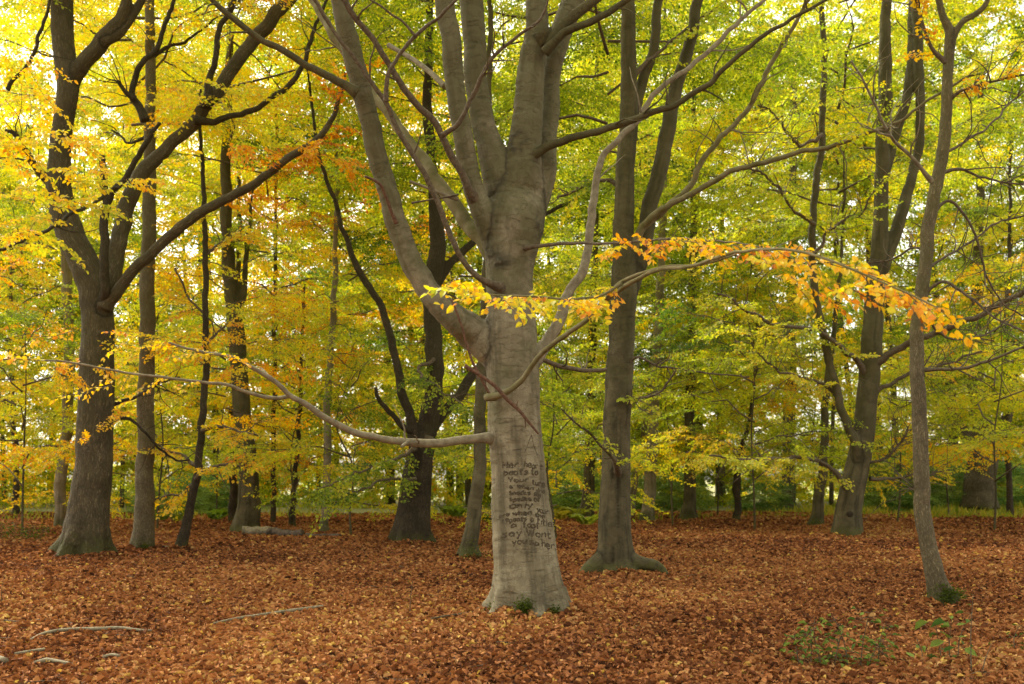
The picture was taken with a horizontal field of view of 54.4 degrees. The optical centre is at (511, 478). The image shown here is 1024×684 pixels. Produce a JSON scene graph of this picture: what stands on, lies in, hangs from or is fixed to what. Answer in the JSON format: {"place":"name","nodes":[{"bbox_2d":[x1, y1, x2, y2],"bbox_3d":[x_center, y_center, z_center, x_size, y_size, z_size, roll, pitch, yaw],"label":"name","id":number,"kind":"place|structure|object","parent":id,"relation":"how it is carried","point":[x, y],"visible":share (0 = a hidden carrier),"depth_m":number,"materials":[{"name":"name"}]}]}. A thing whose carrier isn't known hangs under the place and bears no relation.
{"place":"outdoors","nodes":[
{"label":"outdoors","id":0,"kind":"place"},
{"bbox_2d":[0,480,1023,683],"bbox_3d":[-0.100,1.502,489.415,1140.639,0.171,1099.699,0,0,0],"label":"ground","id":1,"kind":"structure","parent":0,"point":[357,510],"depth_m":49.51,"materials":[{"name":"plant"}]},
{"bbox_2d":[0,521,54,540],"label":"green bush","id":2,"kind":"object","parent":1,"relation":"on","point":[25,534],"visible":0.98,"depth_m":24.34,"materials":[{"name":"green plant"}]},
{"bbox_2d":[3,618,71,622],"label":"fallen branch","id":3,"kind":"object","parent":1,"relation":"on","point":[30,620],"visible":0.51,"depth_m":10.24,"materials":[{"name":"wood"}]},
{"bbox_2d":[0,217,130,490],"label":"beech sapling","id":4,"kind":"object","parent":1,"relation":"on","point":[42,387],"visible":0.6,"depth_m":29.93,"materials":[{"name":"yellow plant"}]},
{"bbox_2d":[0,149,137,513],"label":"young tree","id":5,"kind":"object","parent":1,"relation":"on","point":[15,508],"visible":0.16,"depth_m":39.97,"materials":[{"name":"yellow plant"}]},
{"bbox_2d":[0,253,196,534],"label":"beech sapling","id":6,"kind":"object","parent":1,"relation":"on","point":[38,449],"visible":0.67,"depth_m":25.55,"materials":[{"name":"yellow plant"}]},
{"bbox_2d":[0,0,218,525],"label":"beech tree","id":7,"kind":"object","parent":1,"relation":"on","point":[60,481],"visible":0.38,"depth_m":31.17,"materials":[{"name":"yellow plant"}]},
{"bbox_2d":[0,297,230,517],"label":"beech sapling","id":8,"kind":"object","parent":1,"relation":"on","point":[156,480],"visible":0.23,"depth_m":32.36,"materials":[{"name":"yellow plant"}]},
{"bbox_2d":[25,285,287,527],"bbox_3d":[-10.535,-2.175,28.931,7.205,7.553,7.353,0,0,-42],"label":"beech sapling","id":9,"kind":"object","parent":1,"relation":"on","point":[117,387],"visible":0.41,"depth_m":29.04,"materials":[{"name":"yellow plant"}]},
{"bbox_2d":[155,510,172,519],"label":"fern clump","id":10,"kind":"object","parent":1,"relation":"on","point":[165,517],"visible":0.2,"depth_m":33.79,"materials":[{"name":"green plant"}]},
{"bbox_2d":[119,474,214,512],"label":"holly bush","id":11,"kind":"object","parent":1,"relation":"on","point":[200,506],"visible":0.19,"depth_m":40.80,"materials":[{"name":"green plant"}]},
{"bbox_2d":[165,509,196,520],"bbox_3d":[-11.124,1.209,33.389,1.198,0.415,1.484,0,0,28],"label":"fern clump","id":12,"kind":"object","parent":1,"relation":"on","point":[180,515],"visible":0.45,"depth_m":33.09,"materials":[{"name":"green plant"}]},
{"bbox_2d":[0,0,384,555],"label":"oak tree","id":13,"kind":"object","parent":1,"relation":"on","point":[102,283],"visible":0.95,"depth_m":18.78,"materials":[{"name":"yellow plant"}]},
{"bbox_2d":[197,508,227,519],"bbox_3d":[-10.105,1.204,34.443,1.462,0.410,1.255,0,0,13],"label":"fern clump","id":14,"kind":"object","parent":1,"relation":"on","point":[219,514],"visible":0.84,"depth_m":34.23,"materials":[{"name":"green plant"}]},
{"bbox_2d":[161,468,270,512],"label":"holly bush","id":15,"kind":"object","parent":1,"relation":"on","point":[224,503],"visible":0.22,"depth_m":43.23,"materials":[{"name":"green plant"}]},
{"bbox_2d":[74,89,366,546],"bbox_3d":[-6.622,-3.135,22.024,6.200,9.694,6.444,0,0,-37],"label":"young tree","id":16,"kind":"object","parent":1,"relation":"on","point":[192,487],"visible":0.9,"depth_m":20.97,"materials":[{"name":"yellow plant"}]},
{"bbox_2d":[113,274,341,518],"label":"beech sapling","id":17,"kind":"object","parent":1,"relation":"on","point":[211,407],"visible":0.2,"depth_m":34.89,"materials":[{"name":"yellow plant"}]},
{"bbox_2d":[0,0,463,548],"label":"oak tree","id":18,"kind":"object","parent":1,"relation":"on","point":[144,522],"visible":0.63,"depth_m":22.17,"materials":[{"name":"yellow plant"}]},
{"bbox_2d":[120,125,355,521],"bbox_3d":[-9.734,-5.504,34.431,7.860,14.082,8.022,0,0,-40],"label":"young tree","id":19,"kind":"object","parent":1,"relation":"on","point":[232,504],"visible":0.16,"depth_m":33.91,"materials":[{"name":"yellow plant"}]},
{"bbox_2d":[84,0,439,531],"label":"beech tree","id":20,"kind":"object","parent":1,"relation":"on","point":[247,513],"visible":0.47,"depth_m":28.90,"materials":[{"name":"yellow plant"}]},
{"bbox_2d":[179,90,387,521],"bbox_3d":[-7.870,-5.564,35.188,7.354,14.611,7.230,0,0,0],"label":"young tree","id":21,"kind":"object","parent":1,"relation":"on","point":[273,512],"visible":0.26,"depth_m":33.69,"materials":[{"name":"yellow plant"}]},
{"bbox_2d":[177,307,403,526],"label":"beech sapling","id":22,"kind":"object","parent":1,"relation":"on","point":[261,423],"visible":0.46,"depth_m":29.77,"materials":[{"name":"yellow plant"}]},
{"bbox_2d":[242,526,341,535],"bbox_3d":[-5.721,1.384,25.667,3.671,0.273,0.366,0,0,35],"label":"fallen log","id":23,"kind":"object","parent":1,"relation":"on","point":[268,530],"visible":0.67,"depth_m":26.00,"materials":[{"name":"grey wood"}]},
{"bbox_2d":[196,273,417,524],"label":"young tree","id":24,"kind":"object","parent":1,"relation":"on","point":[295,467],"visible":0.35,"depth_m":30.98,"materials":[{"name":"yellow plant"}]},
{"bbox_2d":[169,322,455,533],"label":"beech sapling","id":25,"kind":"object","parent":1,"relation":"on","point":[379,414],"visible":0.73,"depth_m":25.72,"materials":[{"name":"green plant"}]},
{"bbox_2d":[214,271,438,516],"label":"beech sapling","id":26,"kind":"object","parent":1,"relation":"on","point":[366,400],"visible":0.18,"depth_m":35.83,"materials":[{"name":"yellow plant"}]},
{"bbox_2d":[213,5,479,531],"bbox_3d":[-4.862,-6.247,29.456,8.612,16.058,8.301,0,0,0],"label":"beech tree","id":27,"kind":"object","parent":1,"relation":"on","point":[333,319],"visible":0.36,"depth_m":28.75,"materials":[{"name":"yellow plant"}]},
{"bbox_2d":[260,272,491,483],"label":"beech sapling","id":28,"kind":"object","parent":1,"relation":"on","point":[455,428],"visible":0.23,"depth_m":34.32,"materials":[{"name":"yellow plant"}]},
{"bbox_2d":[433,504,466,513],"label":"fern clump","id":29,"kind":"object","parent":1,"relation":"on","point":[444,510],"visible":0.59,"depth_m":39.78,"materials":[{"name":"green plant"}]},
{"bbox_2d":[439,506,466,516],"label":"fern clump","id":30,"kind":"object","parent":1,"relation":"on","point":[460,510],"visible":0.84,"depth_m":36.74,"materials":[{"name":"green plant"}]},
{"bbox_2d":[273,0,651,542],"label":"tree","id":31,"kind":"object","parent":1,"relation":"on","point":[412,520],"visible":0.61,"depth_m":22.55,"materials":[{"name":"green plant"}]},
{"bbox_2d":[229,0,705,561],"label":"beech tree","id":32,"kind":"object","parent":1,"relation":"on","point":[469,540],"visible":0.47,"depth_m":23.33,"materials":[{"name":"yellow plant"}]},
{"bbox_2d":[481,513,489,520],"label":"fern clump","id":33,"kind":"object","parent":1,"relation":"on","point":[487,517],"visible":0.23,"depth_m":33.11,"materials":[{"name":"green plant"}]},
{"bbox_2d":[0,0,980,616],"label":"beech tree","id":34,"kind":"object","parent":1,"relation":"on","point":[508,198],"visible":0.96,"depth_m":10.50,"materials":[{"name":"grey plant"}]},
{"bbox_2d":[380,309,602,523],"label":"beech sapling","id":35,"kind":"object","parent":1,"relation":"on","point":[457,463],"visible":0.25,"depth_m":29.53,"materials":[{"name":"green plant"}]},
{"bbox_2d":[0,0,1023,508],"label":"wood","id":36,"kind":"object","parent":1,"relation":"on","point":[1010,20],"depth_m":55.09,"materials":[{"name":"plant"}]},
{"bbox_2d":[0,509,1023,683],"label":"fallen leaves","id":37,"kind":"object","parent":1,"relation":"on","point":[680,636],"depth_m":11.14,"materials":[{"name":"brown plant"}]},
{"bbox_2d":[0,655,8,662],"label":"fallen branch","id":38,"kind":"object","parent":37,"relation":"on","point":[3,659],"visible":0.98,"depth_m":8.06,"materials":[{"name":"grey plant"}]},
{"bbox_2d":[14,648,44,653],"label":"fallen branch","id":39,"kind":"object","parent":37,"relation":"on","point":[33,650],"visible":0.94,"depth_m":8.57,"materials":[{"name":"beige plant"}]},
{"bbox_2d":[33,658,72,664],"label":"fallen branch","id":40,"kind":"object","parent":37,"relation":"on","point":[52,660],"visible":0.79,"depth_m":8.07,"materials":[{"name":"beige wood"}]},
{"bbox_2d":[102,653,120,657],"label":"fallen branch","id":41,"kind":"object","parent":37,"relation":"on","point":[111,654],"visible":0.96,"depth_m":8.36,"materials":[{"name":"beige wood"}]},
{"bbox_2d":[213,605,323,623],"bbox_3d":[-2.589,1.442,10.637,0.060,0.061,1.407,0,0,41],"label":"fallen branch","id":42,"kind":"object","parent":37,"relation":"on","point":[281,611],"visible":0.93,"depth_m":10.70,"materials":[{"name":"grey wood"}]},
{"bbox_2d":[431,611,472,618],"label":"fallen branch","id":43,"kind":"object","parent":37,"relation":"on","point":[447,615],"visible":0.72,"depth_m":10.30,"materials":[{"name":"grey wood"}]},
{"bbox_2d":[0,539,1015,683],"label":"twig litter","id":44,"kind":"object","parent":37,"relation":"on","point":[498,641],"visible":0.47,"depth_m":9.25,"materials":[{"name":"brown plant"}]},
{"bbox_2d":[0,501,1023,519],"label":"undergrowth","id":45,"kind":"object","parent":1,"relation":"on","point":[954,510],"visible":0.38,"depth_m":39.54,"materials":[{"name":"green plant"}]},
{"bbox_2d":[434,270,637,487],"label":"beech sapling","id":46,"kind":"object","parent":1,"relation":"on","point":[445,381],"visible":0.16,"depth_m":36.98,"materials":[{"name":"green plant"}]},
{"bbox_2d":[553,508,569,519],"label":"fern clump","id":47,"kind":"object","parent":1,"relation":"on","point":[562,513],"visible":0.61,"depth_m":34.26,"materials":[{"name":"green plant"}]},
{"bbox_2d":[443,314,695,537],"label":"beech sapling","id":48,"kind":"object","parent":1,"relation":"on","point":[577,452],"visible":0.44,"depth_m":23.70,"materials":[{"name":"green plant"}]},
{"bbox_2d":[553,505,593,518],"bbox_3d":[2.139,1.159,35.025,1.484,0.485,1.690,0,0,45],"label":"fern clump","id":49,"kind":"object","parent":1,"relation":"on","point":[580,511],"visible":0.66,"depth_m":34.81,"materials":[{"name":"green plant"}]},
{"bbox_2d":[567,513,597,524],"bbox_3d":[2.252,1.241,30.706,1.279,0.374,1.160,0,0,0],"label":"fern clump","id":50,"kind":"object","parent":1,"relation":"on","point":[592,519],"visible":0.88,"depth_m":30.54,"materials":[{"name":"green plant"}]},
{"bbox_2d":[548,464,637,511],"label":"holly bush","id":51,"kind":"object","parent":1,"relation":"on","point":[576,497],"visible":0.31,"depth_m":45.05,"materials":[{"name":"green plant"}]},
{"bbox_2d":[533,9,717,516],"bbox_3d":[3.662,-9.974,39.421,9.880,23.681,9.620,0,0,0],"label":"beech tree","id":52,"kind":"object","parent":1,"relation":"on","point":[588,475],"visible":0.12,"depth_m":37.62,"materials":[{"name":"green plant"}]},
{"bbox_2d":[540,301,737,485],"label":"beech sapling","id":53,"kind":"object","parent":1,"relation":"on","point":[564,387],"visible":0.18,"depth_m":39.65,"materials":[{"name":"green plant"}]},
{"bbox_2d":[558,219,729,516],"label":"tree","id":54,"kind":"object","parent":1,"relation":"on","point":[633,490],"visible":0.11,"depth_m":37.91,"materials":[{"name":"green plant"}]},
{"bbox_2d":[495,0,809,522],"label":"beech tree","id":55,"kind":"object","parent":1,"relation":"on","point":[649,490],"visible":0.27,"depth_m":35.11,"materials":[{"name":"green plant"}]},
{"bbox_2d":[307,0,1020,574],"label":"beech tree","id":56,"kind":"object","parent":1,"relation":"on","point":[615,548],"visible":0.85,"depth_m":15.63,"materials":[{"name":"green plant"}]},
{"bbox_2d":[630,471,721,511],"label":"holly bush","id":57,"kind":"object","parent":1,"relation":"on","point":[677,485],"visible":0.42,"depth_m":43.54,"materials":[{"name":"green plant"}]},
{"bbox_2d":[551,293,819,524],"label":"beech sapling","id":58,"kind":"object","parent":1,"relation":"on","point":[686,347],"visible":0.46,"depth_m":31.16,"materials":[{"name":"green plant"}]},
{"bbox_2d":[551,0,839,519],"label":"beech tree","id":59,"kind":"object","parent":1,"relation":"on","point":[688,510],"visible":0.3,"depth_m":35.83,"materials":[{"name":"green plant"}]},
{"bbox_2d":[630,310,828,514],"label":"beech sapling","id":60,"kind":"object","parent":1,"relation":"on","point":[783,447],"visible":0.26,"depth_m":37.97,"materials":[{"name":"green plant"}]},
{"bbox_2d":[634,262,857,519],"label":"young tree","id":61,"kind":"object","parent":1,"relation":"on","point":[736,486],"visible":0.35,"depth_m":34.89,"materials":[{"name":"green plant"}]},
{"bbox_2d":[634,100,872,525],"bbox_3d":[7.899,-5.432,34.945,8.282,14.688,8.602,0,0,39],"label":"young tree","id":62,"kind":"object","parent":1,"relation":"on","point":[817,516],"visible":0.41,"depth_m":33.60,"materials":[{"name":"green plant"}]},
{"bbox_2d":[720,476,803,511],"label":"holly bush","id":63,"kind":"object","parent":1,"relation":"on","point":[746,504],"visible":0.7,"depth_m":45.37,"materials":[{"name":"green plant"}]},
{"bbox_2d":[630,240,911,528],"bbox_3d":[7.122,-2.683,29.030,8.192,8.568,8.820,0,0,0],"label":"beech sapling","id":64,"kind":"object","parent":1,"relation":"on","point":[761,395],"visible":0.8,"depth_m":29.01,"materials":[{"name":"green plant"}]},
{"bbox_2d":[652,79,913,509],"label":"beech tree","id":65,"kind":"object","parent":1,"relation":"on","point":[791,169],"visible":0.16,"depth_m":47.86,"materials":[{"name":"green plant"}]},
{"bbox_2d":[696,272,938,486],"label":"beech sapling","id":66,"kind":"object","parent":1,"relation":"on","point":[814,415],"visible":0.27,"depth_m":37.50,"materials":[{"name":"green plant"}]},
{"bbox_2d":[618,0,1023,535],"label":"beech tree","id":67,"kind":"object","parent":1,"relation":"on","point":[851,481],"visible":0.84,"depth_m":26.55,"materials":[{"name":"yellow plant"}]},
{"bbox_2d":[780,606,900,667],"bbox_3d":[2.598,1.269,7.832,0.923,0.525,0.439,0,0,0],"label":"holly seedling","id":68,"kind":"object","parent":1,"relation":"on","point":[828,649],"visible":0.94,"depth_m":7.82,"materials":[{"name":"green plant"}]},
{"bbox_2d":[830,452,966,512],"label":"holly bush","id":69,"kind":"object","parent":1,"relation":"on","point":[908,496],"visible":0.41,"depth_m":43.92,"materials":[{"name":"green plant"}]},
{"bbox_2d":[779,287,1018,521],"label":"beech sapling","id":70,"kind":"object","parent":1,"relation":"on","point":[881,392],"visible":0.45,"depth_m":32.05,"materials":[{"name":"green plant"}]},
{"bbox_2d":[799,18,1023,510],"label":"old tree","id":71,"kind":"object","parent":1,"relation":"on","point":[981,494],"visible":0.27,"depth_m":43.93,"materials":[{"name":"green plant"}]},
{"bbox_2d":[810,255,1023,529],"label":"beech sapling","id":72,"kind":"object","parent":1,"relation":"on","point":[1003,402],"visible":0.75,"depth_m":28.44,"materials":[{"name":"green plant"}]},
{"bbox_2d":[820,283,1023,516],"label":"beech sapling","id":73,"kind":"object","parent":1,"relation":"on","point":[888,370],"visible":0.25,"depth_m":36.40,"materials":[{"name":"green plant"}]},
{"bbox_2d":[822,0,1023,605],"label":"oak tree","id":74,"kind":"object","parent":1,"relation":"on","point":[940,588],"visible":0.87,"depth_m":11.54,"materials":[{"name":"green plant"}]},
{"bbox_2d":[870,459,1003,507],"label":"holly bush","id":75,"kind":"object","parent":1,"relation":"on","point":[959,479],"visible":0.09,"depth_m":46.33,"materials":[{"name":"green plant"}]},
{"bbox_2d":[906,610,976,660],"bbox_3d":[3.402,1.298,7.995,0.564,0.480,0.328,0,0,0],"label":"holly seedling","id":76,"kind":"object","parent":1,"relation":"on","point":[921,622],"visible":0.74,"depth_m":7.97,"materials":[{"name":"green plant"}]},
{"bbox_2d":[892,97,1023,515],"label":"young tree","id":77,"kind":"object","parent":1,"relation":"on","point":[1008,466],"visible":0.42,"depth_m":38.69,"materials":[{"name":"green plant"}]},
{"bbox_2d":[905,251,1023,487],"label":"beech sapling","id":78,"kind":"object","parent":1,"relation":"on","point":[1019,404],"visible":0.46,"depth_m":31.68,"materials":[{"name":"green plant"}]},
{"bbox_2d":[968,599,991,670],"bbox_3d":[3.561,1.205,7.575,0.179,0.651,0.126,0,0,0],"label":"bare seedling","id":79,"kind":"object","parent":1,"relation":"on","point":[971,645],"visible":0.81,"depth_m":7.56,"materials":[{"name":"brown plant"}]},
{"bbox_2d":[952,459,1023,508],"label":"holly bush","id":80,"kind":"object","parent":1,"relation":"on","point":[1017,478],"visible":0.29,"depth_m":46.75,"materials":[{"name":"green plant"}]},
{"bbox_2d":[1006,624,1023,648],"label":"holly seedling","id":81,"kind":"object","parent":1,"relation":"on","point":[1014,637],"visible":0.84,"depth_m":8.71,"materials":[{"name":"green plant"}]},
{"bbox_2d":[0,0,1023,479],"label":"sky","id":82,"kind":"structure","parent":0,"point":[858,21],"materials":[{"name":"white"}]}
]}

